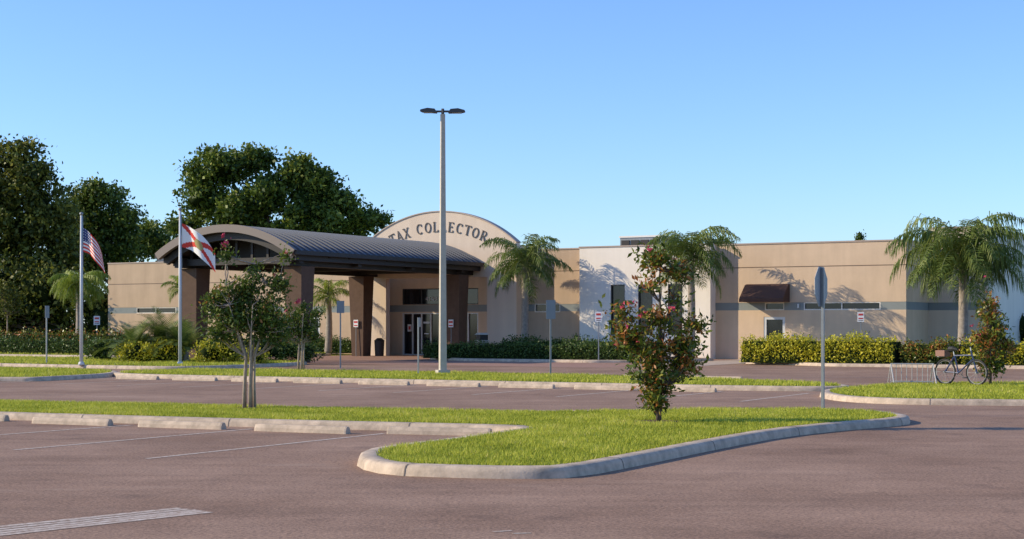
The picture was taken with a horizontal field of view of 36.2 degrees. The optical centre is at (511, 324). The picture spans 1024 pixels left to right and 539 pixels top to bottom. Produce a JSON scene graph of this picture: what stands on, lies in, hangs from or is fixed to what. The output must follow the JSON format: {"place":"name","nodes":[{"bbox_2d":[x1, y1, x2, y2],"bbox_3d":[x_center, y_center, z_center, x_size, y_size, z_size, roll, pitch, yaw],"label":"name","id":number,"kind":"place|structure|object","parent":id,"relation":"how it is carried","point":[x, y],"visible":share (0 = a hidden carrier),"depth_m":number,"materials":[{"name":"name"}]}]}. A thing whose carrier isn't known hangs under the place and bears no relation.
{"place":"outdoors","nodes":[
{"label":"outdoors","id":0,"kind":"place"},
{"bbox_2d":[0,366,116,380],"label":"grass island","id":1,"kind":"structure","parent":0,"point":[17,373],"depth_m":51.09,"materials":[{"name":"plant"}]},
{"bbox_2d":[337,301,343,367],"bbox_3d":[-6.347,0.380,57.987,0.280,2.500,0.066,0,0,-11],"label":"parking sign","id":2,"kind":"object","parent":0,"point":[340,307],"visible":0.96,"depth_m":57.97,"materials":[{"name":"metal"}]},
{"bbox_2d":[1,327,744,363],"bbox_3d":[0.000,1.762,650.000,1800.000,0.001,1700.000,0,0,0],"label":"ground","id":3,"kind":"structure","parent":0,"point":[351,354],"depth_m":91.62,"materials":[{"name":"soil"}]},
{"bbox_2d":[0,133,96,289],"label":"oak tree","id":4,"kind":"object","parent":3,"relation":"on","point":[27,179],"visible":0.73,"depth_m":104.69,"materials":[{"name":"green plant"}]},
{"bbox_2d":[0,240,112,334],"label":"understory thicket","id":5,"kind":"object","parent":3,"relation":"on","point":[35,287],"visible":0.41,"depth_m":102.55,"materials":[{"name":"green plant"}]},
{"bbox_2d":[60,172,152,284],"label":"oak tree","id":6,"kind":"object","parent":3,"relation":"on","point":[114,227],"visible":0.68,"depth_m":110.14,"materials":[{"name":"green plant"}]},
{"bbox_2d":[127,215,178,261],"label":"shade tree","id":7,"kind":"object","parent":3,"relation":"on","point":[155,240],"visible":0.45,"depth_m":117.05,"materials":[{"name":"green plant"}]},
{"bbox_2d":[160,141,395,239],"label":"oak tree","id":8,"kind":"object","parent":3,"relation":"on","point":[319,200],"visible":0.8,"depth_m":126.49,"materials":[{"name":"green plant"}]},
{"bbox_2d":[107,212,1023,358],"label":"walls","id":9,"kind":"structure","parent":3,"relation":"on","point":[858,270],"depth_m":80.71,"materials":[{"name":"beige paint"}]},
{"bbox_2d":[388,222,485,300],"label":"sign lettering","id":10,"kind":"object","parent":9,"relation":"attached to","point":[437,231],"visible":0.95,"depth_m":85.79,"materials":[{"name":"grey"}]},
{"bbox_2d":[136,284,880,354],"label":"windows","id":11,"kind":"structure","parent":9,"relation":"attached to","point":[431,328],"depth_m":86.26,"materials":[{"name":"black glass"}]},
{"bbox_2d":[373,211,798,336],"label":"trim","id":12,"kind":"structure","parent":9,"relation":"attached to","point":[511,236],"depth_m":84.73,"materials":[{"name":"white metal"}]},
{"bbox_2d":[739,284,789,301],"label":"awning","id":13,"kind":"object","parent":9,"relation":"attached to","point":[765,293],"visible":1,"depth_m":76.91,"materials":[{"name":"fabric"}]},
{"bbox_2d":[706,231,736,244],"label":"distant tree","id":14,"kind":"object","parent":3,"relation":"on","point":[722,238],"visible":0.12,"depth_m":154.66,"materials":[{"name":"green plant"}]},
{"bbox_2d":[854,229,865,239],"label":"distant tree","id":15,"kind":"object","parent":3,"relation":"on","point":[860,236],"visible":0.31,"depth_m":150.90,"materials":[{"name":"green plant"}]},
{"bbox_2d":[1019,313,1023,341],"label":"shrub row","id":16,"kind":"object","parent":3,"relation":"on","point":[1021,327],"visible":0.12,"depth_m":83.37,"materials":[{"name":"green plant"}]},
{"bbox_2d":[0,398,909,478],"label":"grass island","id":17,"kind":"structure","parent":0,"point":[535,444],"depth_m":25.13,"materials":[{"name":"grass"},{"name":"soil"},{"name":"concrete"}]},
{"bbox_2d":[191,233,300,407],"bbox_3d":[-5.132,-0.078,30.396,2.077,3.417,1.238,0,0,0],"label":"crape myrtle tree","id":18,"kind":"object","parent":17,"relation":"on","point":[265,321],"visible":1,"depth_m":30.32,"materials":[{"name":"green plant"}]},
{"bbox_2d":[598,241,716,421],"bbox_3d":[2.408,0.118,26.245,1.941,3.024,1.317,0,0,0],"label":"magnolia tree","id":19,"kind":"object","parent":17,"relation":"on","point":[658,379],"visible":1,"depth_m":26.09,"materials":[{"name":"green plant"}]},
{"bbox_2d":[815,267,826,408],"bbox_3d":[5.923,0.271,29.904,0.068,2.739,0.758,0,0,29],"label":"stop sign","id":20,"kind":"object","parent":17,"relation":"on","point":[820,286],"visible":0.96,"depth_m":29.87,"materials":[{"name":"metal"}]},
{"bbox_2d":[243,355,736,367],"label":"canopy driveway paving","id":21,"kind":"structure","parent":0,"point":[394,359],"depth_m":71.75,"materials":[{"name":"grey concrete"}]},
{"bbox_2d":[155,224,484,362],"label":"entrance canopy","id":22,"kind":"object","parent":21,"relation":"on","point":[363,261],"visible":0.88,"depth_m":74.46,"materials":[{"name":"metal"}]},
{"bbox_2d":[353,320,357,326],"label":"accessible parking sign","id":23,"kind":"object","parent":21,"relation":"on","point":[355,323],"visible":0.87,"depth_m":86.02,"materials":[{"name":"white metal"}]},
{"bbox_2d":[374,338,384,355],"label":"litter bin","id":24,"kind":"object","parent":21,"relation":"on","point":[379,346],"visible":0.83,"depth_m":86.04,"materials":[{"name":"brown metal"}]},
{"bbox_2d":[448,320,452,342],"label":"accessible parking sign","id":25,"kind":"object","parent":21,"relation":"on","point":[450,323],"visible":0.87,"depth_m":83.08,"materials":[{"name":"white metal"}]},
{"bbox_2d":[475,333,489,344],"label":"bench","id":26,"kind":"object","parent":21,"relation":"on","point":[482,336],"visible":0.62,"depth_m":78.32,"materials":[{"name":"grey metal"}]},
{"bbox_2d":[430,357,713,362],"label":"planting bed","id":27,"kind":"object","parent":21,"relation":"on","point":[547,360],"visible":0.43,"depth_m":72.76,"materials":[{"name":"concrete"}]},
{"bbox_2d":[479,233,573,340],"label":"queen palm","id":28,"kind":"object","parent":27,"relation":"on","point":[524,259],"visible":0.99,"depth_m":80.49,"materials":[{"name":"green plant"}]},
{"bbox_2d":[420,338,656,360],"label":"hedge","id":29,"kind":"object","parent":27,"relation":"on","point":[538,350],"visible":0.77,"depth_m":74.00,"materials":[{"name":"green plant"}]},
{"bbox_2d":[497,333,657,345],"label":"hedge","id":30,"kind":"object","parent":27,"relation":"on","point":[572,340],"visible":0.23,"depth_m":76.25,"materials":[{"name":"green plant"}]},
{"bbox_2d":[595,312,601,359],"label":"parking sign","id":31,"kind":"object","parent":27,"relation":"on","point":[598,317],"visible":1,"depth_m":71.47,"materials":[{"name":"metal"}]},
{"bbox_2d":[639,225,741,355],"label":"queen palm","id":32,"kind":"object","parent":27,"relation":"on","point":[693,250],"visible":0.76,"depth_m":75.17,"materials":[{"name":"green plant"}]},
{"bbox_2d":[637,359,744,365],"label":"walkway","id":33,"kind":"structure","parent":21,"relation":"on","point":[720,362],"depth_m":71.50,"materials":[{"name":"concrete"}]},
{"bbox_2d":[0,363,1023,538],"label":"parking lot asphalt","id":34,"kind":"structure","parent":0,"point":[942,472],"depth_m":17.79,"materials":[{"name":"grey asphalt"}]},
{"bbox_2d":[0,415,9,421],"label":"wheel stop","id":35,"kind":"object","parent":34,"relation":"on","point":[3,418],"visible":1,"depth_m":28.27,"materials":[{"name":"concrete"}]},
{"bbox_2d":[32,417,112,425],"bbox_3d":[-7.690,1.692,27.400,1.673,0.115,0.170,0,0,25],"label":"wheel stop","id":36,"kind":"object","parent":34,"relation":"on","point":[73,421],"visible":1,"depth_m":27.31,"materials":[{"name":"concrete"}]},
{"bbox_2d":[116,375,159,379],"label":"wheel stop","id":37,"kind":"object","parent":34,"relation":"on","point":[137,377],"visible":1,"depth_m":49.84,"materials":[{"name":"concrete"}]},
{"bbox_2d":[0,355,306,369],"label":"landscape island","id":38,"kind":"structure","parent":34,"relation":"on","point":[40,361],"depth_m":64.35,"materials":[{"name":"plant"}]},
{"bbox_2d":[45,306,48,363],"bbox_3d":[-19.290,0.430,64.992,0.066,2.400,0.200,0,0,38],"label":"parking sign","id":39,"kind":"object","parent":38,"relation":"on","point":[46,312],"visible":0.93,"depth_m":64.97,"materials":[{"name":"metal"}]},
{"bbox_2d":[78,212,104,365],"bbox_3d":[-16.792,-1.420,62.491,1.116,6.140,0.270,0,0,15],"label":"flagpole","id":40,"kind":"object","parent":38,"relation":"on","point":[89,244],"visible":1,"depth_m":62.55,"materials":[{"name":"white metal"}]},
{"bbox_2d":[77,334,152,359],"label":"dark shrub","id":41,"kind":"object","parent":38,"relation":"on","point":[97,346],"visible":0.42,"depth_m":70.69,"materials":[{"name":"green plant"}]},
{"bbox_2d":[91,317,162,356],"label":"cycad plant","id":42,"kind":"object","parent":38,"relation":"on","point":[132,334],"visible":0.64,"depth_m":67.86,"materials":[{"name":"green plant"}]},
{"bbox_2d":[108,337,186,361],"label":"golden shrub","id":43,"kind":"object","parent":38,"relation":"on","point":[134,352],"visible":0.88,"depth_m":66.75,"materials":[{"name":"green plant"}]},
{"bbox_2d":[115,306,204,355],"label":"cycad plant","id":44,"kind":"object","parent":38,"relation":"on","point":[160,334],"visible":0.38,"depth_m":67.96,"materials":[{"name":"green plant"}]},
{"bbox_2d":[142,319,207,360],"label":"cycad plant","id":45,"kind":"object","parent":38,"relation":"on","point":[187,341],"visible":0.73,"depth_m":67.29,"materials":[{"name":"green plant"}]},
{"bbox_2d":[177,207,214,362],"bbox_3d":[-12.653,-1.520,62.678,1.591,6.340,0.275,0,0,11],"label":"flagpole","id":46,"kind":"object","parent":38,"relation":"on","point":[196,242],"visible":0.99,"depth_m":62.74,"materials":[{"name":"white metal"}]},
{"bbox_2d":[188,334,248,362],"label":"golden shrub","id":47,"kind":"object","parent":38,"relation":"on","point":[212,354],"visible":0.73,"depth_m":65.20,"materials":[{"name":"green plant"}]},
{"bbox_2d":[230,344,271,363],"bbox_3d":[-10.732,1.222,64.855,1.650,1.009,1.552,0,0,0],"label":"golden shrub","id":48,"kind":"object","parent":38,"relation":"on","point":[260,358],"visible":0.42,"depth_m":64.66,"materials":[{"name":"green plant"}]},
{"bbox_2d":[235,330,325,361],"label":"dark shrub","id":49,"kind":"object","parent":38,"relation":"on","point":[291,351],"visible":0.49,"depth_m":68.71,"materials":[{"name":"green plant"}]},
{"bbox_2d":[0,352,330,357],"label":"planting bed","id":50,"kind":"object","parent":34,"relation":"on","point":[62,355],"visible":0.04,"depth_m":84.20,"materials":[{"name":"soil"}]},
{"bbox_2d":[0,277,26,330],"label":"crape myrtle tree","id":51,"kind":"object","parent":50,"relation":"on","point":[8,306],"visible":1,"depth_m":99.88,"materials":[{"name":"green plant"}]},
{"bbox_2d":[0,326,150,340],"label":"hedge","id":52,"kind":"object","parent":50,"relation":"on","point":[57,335],"visible":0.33,"depth_m":89.16,"materials":[{"name":"green plant"}]},
{"bbox_2d":[47,269,110,333],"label":"queen palm","id":53,"kind":"object","parent":50,"relation":"on","point":[70,281],"visible":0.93,"depth_m":92.19,"materials":[{"name":"green leaves"},{"name":"bark"}]},
{"bbox_2d":[94,316,99,333],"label":"parking sign","id":54,"kind":"object","parent":50,"relation":"on","point":[96,320],"visible":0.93,"depth_m":87.95,"materials":[{"name":"metal"}]},
{"bbox_2d":[0,334,213,354],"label":"hedge","id":55,"kind":"object","parent":50,"relation":"on","point":[17,345],"visible":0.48,"depth_m":85.58,"materials":[{"name":"green plant"}]},
{"bbox_2d":[161,275,178,301],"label":"queen palm","id":56,"kind":"object","parent":50,"relation":"on","point":[176,284],"visible":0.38,"depth_m":92.26,"materials":[{"name":"green plant"}]},
{"bbox_2d":[313,278,348,353],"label":"queen palm","id":57,"kind":"object","parent":50,"relation":"on","point":[327,290],"visible":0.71,"depth_m":88.43,"materials":[{"name":"green plant"}]},
{"bbox_2d":[312,335,351,352],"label":"hedge","id":58,"kind":"object","parent":50,"relation":"on","point":[346,345],"visible":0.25,"depth_m":89.79,"materials":[{"name":"green plant"}]},
{"bbox_2d":[138,420,225,429],"bbox_3d":[-5.575,1.692,26.450,1.701,0.115,0.170,0,0,24],"label":"wheel stop","id":59,"kind":"object","parent":34,"relation":"on","point":[183,424],"visible":1,"depth_m":26.37,"materials":[{"name":"concrete"}]},
{"bbox_2d":[172,376,217,380],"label":"wheel stop","id":60,"kind":"object","parent":34,"relation":"on","point":[196,378],"visible":1,"depth_m":48.69,"materials":[{"name":"concrete"}]},
{"bbox_2d":[231,378,278,381],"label":"wheel stop","id":61,"kind":"object","parent":34,"relation":"on","point":[257,380],"visible":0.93,"depth_m":47.48,"materials":[{"name":"concrete"}]},
{"bbox_2d":[254,424,350,433],"bbox_3d":[-3.410,1.692,25.425,1.749,0.115,0.170,0,0,25],"label":"wheel stop","id":62,"kind":"object","parent":34,"relation":"on","point":[304,428],"visible":1,"depth_m":25.34,"materials":[{"name":"concrete"}]},
{"bbox_2d":[293,379,342,383],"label":"wheel stop","id":63,"kind":"object","parent":34,"relation":"on","point":[321,381],"visible":1,"depth_m":46.46,"materials":[{"name":"concrete"}]},
{"bbox_2d":[358,380,409,384],"bbox_3d":[-3.710,1.692,45.389,1.700,0.115,0.170,0,0,29],"label":"wheel stop","id":64,"kind":"object","parent":34,"relation":"on","point":[368,382],"visible":1,"depth_m":45.32,"materials":[{"name":"concrete"}]},
{"bbox_2d":[0,378,807,535],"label":"parking lines","id":65,"kind":"object","parent":34,"relation":"on","point":[63,525],"visible":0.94,"depth_m":14.32,"materials":[{"name":"paint"}]},
{"bbox_2d":[387,426,491,435],"bbox_3d":[-1.155,1.692,24.850,1.724,0.115,0.170,0,0,17],"label":"wheel stop","id":66,"kind":"object","parent":34,"relation":"on","point":[430,431],"visible":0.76,"depth_m":24.80,"materials":[{"name":"concrete"}]},
{"bbox_2d":[426,382,480,386],"bbox_3d":[-1.655,1.692,44.250,1.700,0.115,0.170,0,0,29],"label":"wheel stop","id":67,"kind":"object","parent":34,"relation":"on","point":[460,384],"visible":1,"depth_m":44.15,"materials":[{"name":"concrete"}]},
{"bbox_2d":[113,367,848,390],"bbox_3d":[-1.567,1.617,48.908,25.572,0.267,6.447,0,0,28],"label":"grass median","id":68,"kind":"object","parent":34,"relation":"on","point":[496,378],"depth_m":46.94,"materials":[{"name":"plant"}]},
{"bbox_2d":[278,298,326,369],"bbox_3d":[-7.351,0.352,54.231,1.890,2.558,1.212,0,0,0],"label":"crape myrtle tree","id":69,"kind":"object","parent":68,"relation":"on","point":[308,331],"visible":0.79,"depth_m":54.14,"materials":[{"name":"green plant"}]},
{"bbox_2d":[417,318,420,373],"bbox_3d":[-3.038,0.705,50.995,0.066,1.850,0.200,0,0,21],"label":"parking sign","id":70,"kind":"object","parent":68,"relation":"on","point":[418,322],"visible":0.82,"depth_m":50.98,"materials":[{"name":"metal"}]},
{"bbox_2d":[420,108,464,372],"bbox_3d":[-2.280,-2.743,51.600,1.541,8.725,0.443,0,0,-11],"label":"street lamp","id":71,"kind":"object","parent":68,"relation":"on","point":[442,316],"visible":0.93,"depth_m":51.52,"materials":[{"name":"metal"}]},
{"bbox_2d":[546,300,554,373],"bbox_3d":[1.223,0.430,49.587,0.300,2.400,0.066,0,0,-11],"label":"parking sign","id":72,"kind":"object","parent":68,"relation":"on","point":[550,309],"visible":0.82,"depth_m":49.56,"materials":[{"name":"metal"}]},
{"bbox_2d":[498,383,554,388],"bbox_3d":[0.401,1.692,43.111,1.700,0.115,0.170,0,0,29],"label":"wheel stop","id":73,"kind":"object","parent":34,"relation":"on","point":[514,385],"visible":1,"depth_m":43.04,"materials":[{"name":"concrete"}]},
{"bbox_2d":[574,385,631,389],"bbox_3d":[2.456,1.692,41.972,1.700,0.115,0.170,0,0,29],"label":"wheel stop","id":74,"kind":"object","parent":34,"relation":"on","point":[599,387],"visible":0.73,"depth_m":41.92,"materials":[{"name":"concrete"}]},
{"bbox_2d":[669,387,716,391],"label":"wheel stop","id":75,"kind":"object","parent":34,"relation":"on","point":[696,389],"visible":0.54,"depth_m":40.60,"materials":[{"name":"concrete"}]},
{"bbox_2d":[694,376,741,378],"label":"wheel stop","id":76,"kind":"object","parent":34,"relation":"on","point":[732,377],"visible":0.32,"depth_m":49.25,"materials":[{"name":"concrete"}]},
{"bbox_2d":[745,362,1023,368],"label":"planting bed","id":77,"kind":"object","parent":34,"relation":"on","point":[888,365],"visible":0.27,"depth_m":64.29,"materials":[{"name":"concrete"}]},
{"bbox_2d":[739,329,901,363],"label":"golden hedge","id":78,"kind":"object","parent":77,"relation":"on","point":[855,349],"visible":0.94,"depth_m":66.42,"materials":[{"name":"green plant"}]},
{"bbox_2d":[857,312,863,336],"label":"parking sign","id":79,"kind":"object","parent":77,"relation":"on","point":[860,317],"visible":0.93,"depth_m":72.76,"materials":[{"name":"metal"}]},
{"bbox_2d":[898,334,964,363],"bbox_3d":[17.434,1.046,64.871,2.640,1.337,1.814,0,0,28],"label":"hedge","id":80,"kind":"object","parent":77,"relation":"on","point":[911,352],"visible":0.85,"depth_m":64.50,"materials":[{"name":"green plant"}]},
{"bbox_2d":[884,211,1023,344],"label":"queen palm","id":81,"kind":"object","parent":77,"relation":"on","point":[974,250],"visible":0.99,"depth_m":69.31,"materials":[{"name":"green plant"}]},
{"bbox_2d":[960,336,1023,364],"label":"golden hedge","id":82,"kind":"object","parent":77,"relation":"on","point":[1018,357],"visible":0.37,"depth_m":62.82,"materials":[{"name":"green plant"}]},
{"bbox_2d":[820,380,1023,405],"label":"grass island","id":83,"kind":"structure","parent":34,"relation":"on","point":[1002,393],"depth_m":36.02,"materials":[{"name":"grass"},{"name":"concrete"}]},
{"bbox_2d":[888,363,936,383],"bbox_3d":[10.840,1.342,42.480,1.289,0.576,0.710,0,0,13],"label":"bike rack","id":84,"kind":"object","parent":83,"relation":"on","point":[927,381],"visible":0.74,"depth_m":42.46,"materials":[{"name":"silver metal"}]},
{"bbox_2d":[935,345,987,384],"bbox_3d":[12.034,1.090,41.915,0.603,1.083,1.713,0,0,-24],"label":"bicycle","id":85,"kind":"object","parent":83,"relation":"on","point":[942,353],"visible":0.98,"depth_m":42.04,"materials":[{"name":"black metal"}]},
{"bbox_2d":[963,275,1016,383],"bbox_3d":[12.800,0.157,41.831,1.341,2.948,1.217,0,0,0],"label":"magnolia tree","id":86,"kind":"object","parent":83,"relation":"on","point":[988,338],"visible":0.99,"depth_m":41.69,"materials":[{"name":"green plant"}]},
{"bbox_2d":[0,0,1023,322],"label":"sky","id":87,"kind":"structure","parent":0,"point":[583,122],"materials":[{"name":"blue"}]},
{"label":"roof","id":88,"kind":"object","parent":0,"visible":0},
{"bbox_2d":[157,235,667,261],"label":"rooftop units","id":89,"kind":"object","parent":88,"relation":"on","point":[632,240],"visible":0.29,"depth_m":89.25,"materials":[{"name":"metal"}]}
]}

